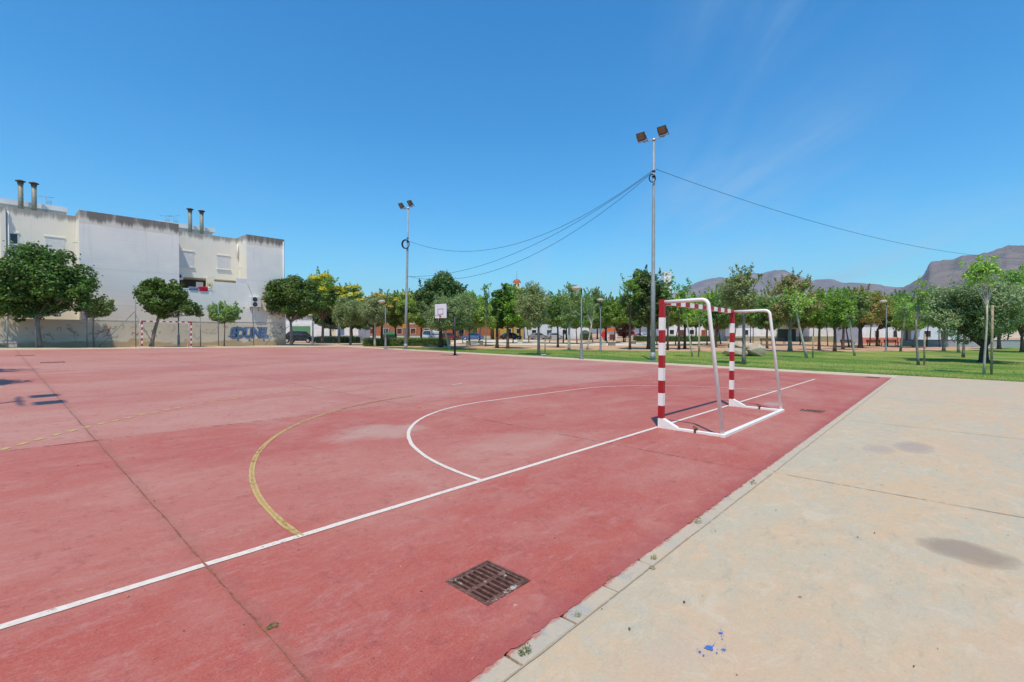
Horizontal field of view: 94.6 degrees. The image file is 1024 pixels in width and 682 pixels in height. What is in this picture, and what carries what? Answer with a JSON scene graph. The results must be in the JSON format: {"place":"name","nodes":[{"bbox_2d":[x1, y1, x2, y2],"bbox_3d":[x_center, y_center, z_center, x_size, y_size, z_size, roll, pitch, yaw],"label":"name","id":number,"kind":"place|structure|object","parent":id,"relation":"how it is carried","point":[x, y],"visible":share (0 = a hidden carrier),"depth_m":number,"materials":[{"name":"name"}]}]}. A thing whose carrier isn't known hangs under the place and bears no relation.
{"place":"outdoors","nodes":[
{"label":"outdoors","id":0,"kind":"place"},
{"bbox_2d":[0,346,338,349],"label":"pavement","id":1,"kind":"structure","parent":0,"point":[152,347],"depth_m":36.88,"materials":[{"name":"concrete"}]},
{"bbox_2d":[0,300,338,347],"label":"fence","id":2,"kind":"object","parent":1,"relation":"on","point":[86,336],"visible":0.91,"depth_m":38.39,"materials":[{"name":"metal"}]},
{"bbox_2d":[295,344,362,345],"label":"path","id":3,"kind":"structure","parent":0,"point":[320,344],"depth_m":54.06,"materials":[{"name":"grey concrete"}]},
{"bbox_2d":[328,295,368,344],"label":"olive tree","id":4,"kind":"object","parent":3,"relation":"on","point":[346,312],"visible":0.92,"depth_m":51.81,"materials":[{"name":"green plant"}]},
{"bbox_2d":[0,347,890,681],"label":"court","id":5,"kind":"object","parent":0,"point":[80,519],"visible":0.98,"depth_m":4.25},
{"bbox_2d":[139,321,191,348],"bbox_3d":[-26.421,-0.475,36.029,1.030,2.060,3.164,1,1,42],"label":"goal","id":6,"kind":"object","parent":5,"relation":"on","point":[165,321],"visible":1,"depth_m":36.11,"materials":[{"name":"white paint"}]},
{"bbox_2d":[24,359,308,681],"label":"court joint","id":7,"kind":"object","parent":5,"relation":"on","point":[242,605],"visible":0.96,"depth_m":2.83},
{"bbox_2d":[252,412,330,535],"bbox_3d":[-2.707,1.326,5.993,0.807,0.020,5.794,0,1,-17],"label":"court line","id":8,"kind":"object","parent":5,"relation":"on","point":[279,516],"visible":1,"depth_m":4.25,"materials":[{"name":"yellow paint"}]},
{"bbox_2d":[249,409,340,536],"bbox_3d":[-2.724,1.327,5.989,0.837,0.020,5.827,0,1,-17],"label":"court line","id":9,"kind":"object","parent":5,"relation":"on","point":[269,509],"visible":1,"depth_m":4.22,"materials":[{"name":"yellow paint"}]},
{"bbox_2d":[0,379,814,628],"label":"court line","id":10,"kind":"object","parent":5,"relation":"on","point":[72,604],"visible":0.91,"depth_m":3.15,"materials":[{"name":"white paint"}]},
{"bbox_2d":[433,303,456,355],"bbox_3d":[-4.342,-0.741,30.912,1.180,3.423,1.936,1,1,42],"label":"basketball hoop","id":11,"kind":"object","parent":5,"relation":"on","point":[441,311],"visible":1,"depth_m":30.77,"materials":[{"name":"white paint"}]},
{"bbox_2d":[444,560,530,605],"bbox_3d":[-0.143,1.557,2.770,0.400,0.304,0.395,1,1,42],"label":"drain grate","id":12,"kind":"object","parent":5,"relation":"in","point":[487,582],"visible":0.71,"depth_m":2.77,"materials":[{"name":"metal"}]},
{"bbox_2d":[407,385,771,480],"bbox_3d":[2.042,1.347,10.134,3.958,0.141,11.283,1,1,42],"label":"court line","id":13,"kind":"object","parent":5,"relation":"on","point":[421,452],"visible":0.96,"depth_m":6.35,"materials":[{"name":"white paint"}]},
{"bbox_2d":[658,298,784,437],"bbox_3d":[3.884,0.372,8.453,1.030,2.060,3.508,1,1,42],"label":"goal","id":14,"kind":"object","parent":5,"relation":"on","point":[664,422],"visible":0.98,"depth_m":7.50,"materials":[{"name":"white paint"}]},
{"bbox_2d":[1,334,1018,381],"bbox_3d":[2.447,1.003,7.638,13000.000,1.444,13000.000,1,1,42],"label":"ground","id":15,"kind":"structure","parent":0,"point":[779,346],"depth_m":53.31,"materials":[{"name":"brown soil"}]},
{"bbox_2d":[0,240,102,346],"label":"ficus tree","id":16,"kind":"object","parent":15,"relation":"on","point":[41,282],"visible":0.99,"depth_m":33.97,"materials":[{"name":"green plant"}]},
{"bbox_2d":[82,293,116,346],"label":"young tree","id":17,"kind":"object","parent":15,"relation":"on","point":[107,308],"visible":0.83,"depth_m":36.61,"materials":[{"name":"green plant"}]},
{"bbox_2d":[0,179,288,346],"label":"apartment building","id":18,"kind":"structure","parent":15,"relation":"on","point":[125,255],"depth_m":41.36,"materials":[{"name":"white paint"}]},
{"bbox_2d":[44,235,64,251],"bbox_3d":[-37.435,-7.908,38.658,0.120,1.320,1.310,1,1,42],"label":"window","id":19,"kind":"structure","parent":18,"relation":"in","point":[59,242],"depth_m":38.70,"materials":[{"name":"white paint"}]},
{"bbox_2d":[179,250,194,267],"bbox_3d":[-31.336,-7.898,45.339,0.120,1.630,1.480,1,1,42],"label":"window","id":20,"kind":"structure","parent":18,"relation":"in","point":[186,260],"depth_m":45.39,"materials":[{"name":"white paint"}]},
{"bbox_2d":[217,254,230,270],"bbox_3d":[-29.151,-7.951,47.731,0.120,1.520,1.300,1,1,42],"label":"window","id":21,"kind":"structure","parent":18,"relation":"in","point":[224,258],"depth_m":47.74,"materials":[{"name":"white paint"}]},
{"bbox_2d":[249,297,260,310],"bbox_3d":[-25.951,-3.753,47.718,0.512,1.415,1.000,1,1,42],"label":"air conditioner","id":22,"kind":"object","parent":18,"relation":"attached to","point":[254,301],"visible":1,"depth_m":47.51,"materials":[{"name":"metal"}]},
{"bbox_2d":[132,276,204,346],"bbox_3d":[-28.844,-2.431,39.559,4.198,5.885,4.510,1,1,42],"label":"ficus tree","id":23,"kind":"object","parent":15,"relation":"on","point":[153,295],"visible":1,"depth_m":39.03,"materials":[{"name":"green plant"}]},
{"bbox_2d":[206,300,244,345],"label":"young tree","id":24,"kind":"object","parent":15,"relation":"on","point":[225,313],"visible":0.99,"depth_m":43.00,"materials":[{"name":"green plant"}]},
{"bbox_2d":[260,273,329,344],"bbox_3d":[-22.879,-3.371,49.814,6.835,7.639,6.124,0,1,0],"label":"ficus tree","id":25,"kind":"object","parent":15,"relation":"on","point":[294,297],"visible":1,"depth_m":48.33,"materials":[{"name":"green plant"}]},
{"bbox_2d":[286,331,315,342],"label":"parked car","id":26,"kind":"object","parent":15,"relation":"on","point":[300,335],"visible":0.54,"depth_m":65.13,"materials":[{"name":"paint"}]},
{"bbox_2d":[310,313,337,335],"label":"broadleaf tree","id":27,"kind":"object","parent":15,"relation":"on","point":[328,321],"visible":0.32,"depth_m":72.63,"materials":[{"name":"green plant"}]},
{"bbox_2d":[307,266,347,342],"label":"flowering tree","id":28,"kind":"object","parent":15,"relation":"on","point":[328,288],"visible":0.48,"depth_m":61.94,"materials":[{"name":"green plant"}]},
{"bbox_2d":[286,316,369,340],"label":"shop building","id":29,"kind":"structure","parent":15,"relation":"on","point":[303,324],"depth_m":83.97,"materials":[{"name":"white paint"}]},
{"bbox_2d":[315,335,361,342],"bbox_3d":[-23.990,-0.275,64.996,6.982,1.115,1.570,0,1,18],"label":"hedge","id":30,"kind":"object","parent":15,"relation":"on","point":[344,339],"visible":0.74,"depth_m":64.48,"materials":[{"name":"green plant"}]},
{"bbox_2d":[331,282,364,342],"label":"flowering tree","id":31,"kind":"object","parent":15,"relation":"on","point":[354,289],"visible":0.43,"depth_m":61.85,"materials":[{"name":"yellow plant"}]},
{"bbox_2d":[357,295,387,345],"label":"olive tree","id":32,"kind":"object","parent":15,"relation":"on","point":[369,310],"visible":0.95,"depth_m":48.52,"materials":[{"name":"green plant"}]},
{"bbox_2d":[360,296,388,337],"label":"broadleaf tree","id":33,"kind":"object","parent":15,"relation":"on","point":[365,327],"visible":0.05,"depth_m":73.87,"materials":[{"name":"green plant"}]},
{"bbox_2d":[370,288,397,338],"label":"flowering tree","id":34,"kind":"object","parent":15,"relation":"on","point":[390,305],"visible":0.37,"depth_m":74.46,"materials":[{"name":"green plant"}]},
{"bbox_2d":[386,290,404,336],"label":"broadleaf tree","id":35,"kind":"object","parent":15,"relation":"on","point":[395,322],"visible":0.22,"depth_m":76.91,"materials":[{"name":"green plant"}]},
{"bbox_2d":[391,288,420,337],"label":"flowering tree","id":36,"kind":"object","parent":15,"relation":"on","point":[400,309],"visible":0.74,"depth_m":74.17,"materials":[{"name":"green plant"}]},
{"bbox_2d":[362,337,450,345],"bbox_3d":[-11.327,0.023,51.426,9.574,1.038,1.686,0,1,-23],"label":"hedge","id":37,"kind":"object","parent":15,"relation":"on","point":[412,341],"visible":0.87,"depth_m":50.82,"materials":[{"name":"green plant"}]},
{"bbox_2d":[364,296,459,338],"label":"brick building","id":38,"kind":"structure","parent":15,"relation":"on","point":[415,330],"depth_m":107.95,"materials":[{"name":"white paint"}]},
{"bbox_2d":[422,330,438,338],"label":"parked van","id":39,"kind":"object","parent":15,"relation":"on","point":[430,333],"visible":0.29,"depth_m":84.45,"materials":[{"name":"paint"}]},
{"bbox_2d":[410,269,469,346],"bbox_3d":[-7.016,-3.300,47.620,6.266,7.891,5.776,1,1,42],"label":"ficus tree","id":40,"kind":"object","parent":15,"relation":"on","point":[431,292],"visible":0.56,"depth_m":46.29,"materials":[{"name":"green plant"}]},
{"bbox_2d":[460,326,490,338],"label":"brick annex","id":41,"kind":"object","parent":15,"relation":"on","point":[488,334],"visible":0.19,"depth_m":111.98,"materials":[{"name":"orange brick"}]},
{"bbox_2d":[465,291,497,344],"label":"broadleaf tree","id":42,"kind":"object","parent":15,"relation":"on","point":[479,317],"visible":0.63,"depth_m":53.80,"materials":[{"name":"green plant"}]},
{"bbox_2d":[480,283,491,345],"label":"young tree","id":43,"kind":"object","parent":15,"relation":"on","point":[486,295],"visible":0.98,"depth_m":51.33,"materials":[{"name":"green plant"}]},
{"bbox_2d":[489,283,515,347],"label":"ficus tree","id":44,"kind":"object","parent":15,"relation":"on","point":[496,304],"visible":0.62,"depth_m":46.24,"materials":[{"name":"green plant"}]},
{"bbox_2d":[491,325,523,338],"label":"yellow building","id":45,"kind":"structure","parent":15,"relation":"on","point":[503,331],"depth_m":115.97,"materials":[{"name":"paint"}]},
{"bbox_2d":[501,283,526,348],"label":"broadleaf tree","id":46,"kind":"object","parent":15,"relation":"on","point":[511,318],"visible":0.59,"depth_m":45.24,"materials":[{"name":"green plant"}]},
{"bbox_2d":[545,290,565,346],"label":"broadleaf tree","id":47,"kind":"object","parent":15,"relation":"on","point":[556,309],"visible":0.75,"depth_m":49.24,"materials":[{"name":"green plant"}]},
{"bbox_2d":[524,324,588,337],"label":"white building","id":48,"kind":"structure","parent":15,"relation":"on","point":[545,330],"depth_m":123.97,"materials":[{"name":"paint"}]},
{"bbox_2d":[582,295,597,349],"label":"bare tree","id":49,"kind":"object","parent":15,"relation":"on","point":[588,312],"visible":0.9,"depth_m":44.41,"materials":[{"name":"green plant"}]},
{"bbox_2d":[610,289,638,341],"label":"broadleaf tree","id":50,"kind":"object","parent":15,"relation":"on","point":[626,322],"visible":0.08,"depth_m":75.83,"materials":[{"name":"green plant"}]},
{"bbox_2d":[615,324,635,341],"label":"plum tree","id":51,"kind":"object","parent":15,"relation":"on","point":[621,331],"visible":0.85,"depth_m":76.07,"materials":[{"name":"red plant"}]},
{"bbox_2d":[620,271,641,349],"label":"young tree","id":52,"kind":"object","parent":15,"relation":"on","point":[629,300],"visible":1,"depth_m":45.02,"materials":[{"name":"green plant"}]},
{"bbox_2d":[618,264,672,348],"bbox_3d":[13.281,-3.352,47.032,5.690,8.316,5.150,0,1,-27],"label":"ficus tree","id":53,"kind":"object","parent":15,"relation":"on","point":[641,310],"visible":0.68,"depth_m":45.76,"materials":[{"name":"green plant"}]},
{"bbox_2d":[660,269,675,349],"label":"young tree","id":54,"kind":"object","parent":15,"relation":"on","point":[665,288],"visible":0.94,"depth_m":44.38,"materials":[{"name":"green plant"}]},
{"bbox_2d":[633,335,720,341],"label":"hedge","id":55,"kind":"object","parent":15,"relation":"on","point":[671,338],"visible":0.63,"depth_m":80.61,"materials":[{"name":"green plant"}]},
{"bbox_2d":[656,325,707,336],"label":"street house","id":56,"kind":"structure","parent":15,"relation":"on","point":[672,330],"depth_m":117.97,"materials":[{"name":"white paint"}]},
{"bbox_2d":[666,292,700,348],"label":"broadleaf tree","id":57,"kind":"object","parent":15,"relation":"on","point":[673,311],"visible":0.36,"depth_m":47.13,"materials":[{"name":"green plant"}]},
{"bbox_2d":[672,278,694,349],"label":"young tree","id":58,"kind":"object","parent":15,"relation":"on","point":[682,294],"visible":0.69,"depth_m":45.96,"materials":[{"name":"green plant"}]},
{"bbox_2d":[692,287,724,344],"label":"broadleaf tree","id":59,"kind":"object","parent":15,"relation":"on","point":[707,296],"visible":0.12,"depth_m":60.42,"materials":[{"name":"green plant"}]},
{"bbox_2d":[700,292,729,346],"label":"broadleaf tree","id":60,"kind":"object","parent":15,"relation":"on","point":[719,319],"visible":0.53,"depth_m":52.64,"materials":[{"name":"green plant"}]},
{"bbox_2d":[726,303,749,334],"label":"broadleaf tree","id":61,"kind":"object","parent":15,"relation":"on","point":[738,319],"visible":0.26,"depth_m":56.89,"materials":[{"name":"green plant"}]},
{"bbox_2d":[745,291,763,342],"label":"broadleaf tree","id":62,"kind":"object","parent":15,"relation":"on","point":[750,318],"visible":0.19,"depth_m":57.08,"materials":[{"name":"green plant"}]},
{"bbox_2d":[752,295,775,348],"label":"broadleaf tree","id":63,"kind":"object","parent":15,"relation":"on","point":[760,319],"visible":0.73,"depth_m":50.68,"materials":[{"name":"green plant"}]},
{"bbox_2d":[708,323,832,341],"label":"cream building","id":64,"kind":"structure","parent":15,"relation":"on","point":[782,332],"depth_m":91.97,"materials":[{"name":"white paint"}]},
{"bbox_2d":[777,329,795,340],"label":"door","id":65,"kind":"structure","parent":64,"relation":"in","point":[781,333],"depth_m":91.95,"materials":[{"name":"grey metal"}]},
{"bbox_2d":[760,285,788,330],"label":"broadleaf tree","id":66,"kind":"object","parent":15,"relation":"on","point":[777,323],"visible":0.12,"depth_m":62.23,"materials":[{"name":"green plant"}]},
{"bbox_2d":[805,288,833,349],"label":"broadleaf tree","id":67,"kind":"object","parent":15,"relation":"on","point":[816,319],"visible":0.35,"depth_m":46.98,"materials":[{"name":"green plant"}]},
{"bbox_2d":[839,286,872,349],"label":"broadleaf tree","id":68,"kind":"object","parent":15,"relation":"on","point":[863,303],"visible":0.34,"depth_m":48.26,"materials":[{"name":"green plant"}]},
{"bbox_2d":[836,321,900,343],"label":"salmon house","id":69,"kind":"structure","parent":15,"relation":"on","point":[892,336],"depth_m":77.99,"materials":[{"name":"white paint"}]},
{"bbox_2d":[850,283,894,347],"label":"broadleaf tree","id":70,"kind":"object","parent":15,"relation":"on","point":[876,309],"visible":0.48,"depth_m":53.83,"materials":[{"name":"green plant"}]},
{"bbox_2d":[875,293,911,345],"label":"broadleaf tree","id":71,"kind":"object","parent":15,"relation":"on","point":[881,326],"visible":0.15,"depth_m":61.81,"materials":[{"name":"green plant"}]},
{"bbox_2d":[889,296,927,347],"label":"broadleaf tree","id":72,"kind":"object","parent":15,"relation":"on","point":[921,325],"visible":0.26,"depth_m":57.63,"materials":[{"name":"green plant"}]},
{"bbox_2d":[901,325,996,339],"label":"pale blue building","id":73,"kind":"structure","parent":15,"relation":"on","point":[932,334],"depth_m":82.40,"materials":[{"name":"white paint"}]},
{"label":"kerb bed","id":74,"kind":"structure","parent":15,"relation":"on","visible":0},
{"bbox_2d":[467,378,893,681],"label":"kerb","id":75,"kind":"structure","parent":74,"relation":"on","point":[542,639],"depth_m":2.78,"materials":[{"name":"concrete"}]},
{"bbox_2d":[0,0,1023,302],"label":"sky","id":76,"kind":"structure","parent":0,"point":[306,124],"materials":[{"name":"blue"}]},
{"bbox_2d":[451,339,709,345],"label":"path","id":77,"kind":"structure","parent":0,"point":[503,342],"depth_m":67.94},
{"bbox_2d":[561,290,595,343],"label":"broadleaf tree","id":78,"kind":"object","parent":77,"relation":"on","point":[576,324],"visible":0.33,"depth_m":62.69,"materials":[{"name":"green plant"}]},
{"bbox_2d":[582,287,612,342],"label":"broadleaf tree","id":79,"kind":"object","parent":77,"relation":"on","point":[596,293],"visible":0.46,"depth_m":70.34,"materials":[{"name":"green plant"}]},
{"bbox_2d":[588,291,626,342],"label":"broadleaf tree","id":80,"kind":"object","parent":77,"relation":"on","point":[604,326],"visible":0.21,"depth_m":70.62,"materials":[{"name":"green plant"}]},
{"bbox_2d":[599,296,626,340],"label":"broadleaf tree","id":81,"kind":"object","parent":77,"relation":"on","point":[613,313],"visible":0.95,"depth_m":67.76,"materials":[{"name":"green plant"}]},
{"bbox_2d":[321,345,897,377],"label":"pavement","id":82,"kind":"structure","parent":0,"point":[822,372],"depth_m":25.25,"materials":[{"name":"concrete"}]},
{"bbox_2d":[398,200,414,348],"bbox_3d":[-9.330,-5.769,41.742,1.912,13.029,0.595,1,1,40],"label":"floodlight mast","id":83,"kind":"object","parent":82,"relation":"on","point":[409,202],"visible":0.99,"depth_m":41.82,"materials":[{"name":"metal"}]},
{"bbox_2d":[571,286,583,358],"bbox_3d":[4.025,-1.152,29.288,0.707,4.524,0.707,1,1,45],"label":"street lamp","id":84,"kind":"object","parent":82,"relation":"on","point":[581,343],"visible":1,"depth_m":29.23,"materials":[{"name":"grey metal"}]},
{"bbox_2d":[381,347,1023,381],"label":"lawn","id":85,"kind":"structure","parent":0,"point":[1010,354],"depth_m":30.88,"materials":[{"name":"green plant"}]},
{"bbox_2d":[415,289,479,348],"bbox_3d":[-5.530,-1.888,42.344,5.774,5.366,5.504,1,1,42],"label":"olive tree","id":86,"kind":"object","parent":85,"relation":"on","point":[459,309],"visible":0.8,"depth_m":41.22,"materials":[{"name":"green plant"}]},
{"bbox_2d":[513,280,552,354],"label":"olive tree","id":87,"kind":"object","parent":85,"relation":"on","point":[530,312],"visible":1,"depth_m":33.10,"materials":[{"name":"green plant"}]},
{"bbox_2d":[558,281,584,350],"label":"olive tree","id":88,"kind":"object","parent":85,"relation":"on","point":[575,301],"visible":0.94,"depth_m":41.40,"materials":[{"name":"green plant"}]},
{"bbox_2d":[636,125,668,360],"bbox_3d":[8.287,-5.606,27.877,1.902,13.563,0.682,1,1,42],"label":"floodlight mast","id":89,"kind":"object","parent":85,"relation":"on","point":[661,131],"visible":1,"depth_m":27.91,"materials":[{"name":"metal"}]},
{"bbox_2d":[676,296,699,356],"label":"young tree","id":90,"kind":"object","parent":85,"relation":"on","point":[686,310],"visible":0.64,"depth_m":32.47,"materials":[{"name":"green plant"}]},
{"bbox_2d":[691,302,707,351],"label":"young tree","id":91,"kind":"object","parent":85,"relation":"on","point":[700,313],"visible":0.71,"depth_m":41.30,"materials":[{"name":"green plant"}]},
{"bbox_2d":[715,262,762,364],"bbox_3d":[12.175,-1.455,25.411,2.411,5.446,2.570,1,1,42],"label":"broadleaf tree","id":92,"kind":"object","parent":85,"relation":"on","point":[743,299],"visible":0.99,"depth_m":25.05,"materials":[{"name":"green plant"}]},
{"bbox_2d":[746,344,766,355],"bbox_3d":[17.595,0.674,34.262,1.427,0.958,1.072,0,1,6],"label":"boulder","id":93,"kind":"object","parent":85,"relation":"on","point":[756,350],"visible":0.78,"depth_m":33.83,"materials":[{"name":"stone"}]},
{"bbox_2d":[762,267,826,351],"bbox_3d":[25.383,-2.827,42.700,5.265,7.602,5.081,1,1,42],"label":"broadleaf tree","id":94,"kind":"object","parent":85,"relation":"on","point":[780,311],"visible":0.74,"depth_m":42.16,"materials":[{"name":"green plant"}]},
{"bbox_2d":[782,281,818,357],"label":"young tree","id":95,"kind":"object","parent":85,"relation":"on","point":[797,298],"visible":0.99,"depth_m":32.11,"materials":[{"name":"green plant"}]},
{"bbox_2d":[820,286,857,351],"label":"broadleaf tree","id":96,"kind":"object","parent":85,"relation":"on","point":[833,319],"visible":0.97,"depth_m":43.13,"materials":[{"name":"green plant"}]},
{"bbox_2d":[887,294,924,351],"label":"young tree","id":97,"kind":"object","parent":85,"relation":"on","point":[904,310],"visible":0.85,"depth_m":44.51,"materials":[{"name":"green plant"}]},
{"bbox_2d":[907,276,938,364],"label":"young tree","id":98,"kind":"object","parent":85,"relation":"on","point":[920,300],"visible":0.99,"depth_m":25.87,"materials":[{"name":"green plant"}]},
{"bbox_2d":[900,340,1019,346],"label":"wall","id":99,"kind":"structure","parent":85,"relation":"on","point":[1004,343],"depth_m":62.65,"materials":[{"name":"white paint"}]},
{"bbox_2d":[916,275,1023,361],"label":"olive tree","id":100,"kind":"object","parent":85,"relation":"on","point":[955,309],"visible":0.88,"depth_m":28.02,"materials":[{"name":"green plant"}]},
{"bbox_2d":[959,254,1003,374],"bbox_3d":[19.942,-1.141,20.116,1.360,5.146,1.287,0,1,-21],"label":"young tree","id":101,"kind":"object","parent":85,"relation":"on","point":[976,268],"visible":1,"depth_m":20.01,"materials":[{"name":"green plant"}]},
{"bbox_2d":[991,263,1023,351],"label":"broadleaf tree","id":102,"kind":"object","parent":85,"relation":"on","point":[1019,277],"visible":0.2,"depth_m":45.31,"materials":[{"name":"green plant"}]},
{"bbox_2d":[589,270,902,333],"bbox_3d":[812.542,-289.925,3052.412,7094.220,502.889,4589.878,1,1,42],"label":"hills","id":103,"kind":"structure","parent":0,"point":[769,276],"depth_m":3316.71,"materials":[{"name":"grey stone"}]},
{"bbox_2d":[504,375,1023,681],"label":"pavement","id":104,"kind":"structure","parent":0,"point":[753,567],"depth_m":2.94,"materials":[{"name":"beige concrete"}]},
{"bbox_2d":[502,378,894,681],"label":"pavement joint","id":105,"kind":"object","parent":104,"relation":"on","point":[518,669],"visible":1,"depth_m":2.67,"materials":[{"name":"grey concrete"}]},
{"bbox_2d":[889,245,1023,298],"bbox_3d":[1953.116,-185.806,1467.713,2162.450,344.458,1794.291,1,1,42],"label":"hills","id":106,"kind":"structure","parent":0,"point":[936,273],"depth_m":1672.80,"materials":[{"name":"grey stone"}]},
{"bbox_3d":[67.640,-5.599,54.822,1.902,13.106,0.683,1,1,42],"label":"floodlight mast","id":107,"kind":"object","parent":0,"visible":0},
{"bbox_2d":[656,169,1021,258],"bbox_3d":[38.123,-9.105,41.393,65.054,2.554,0.024,0,1,-24],"label":"overhead cable","id":108,"kind":"object","parent":107,"relation":"attached to","point":[816,222],"visible":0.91,"depth_m":33.57,"materials":[{"name":"black rubber"}]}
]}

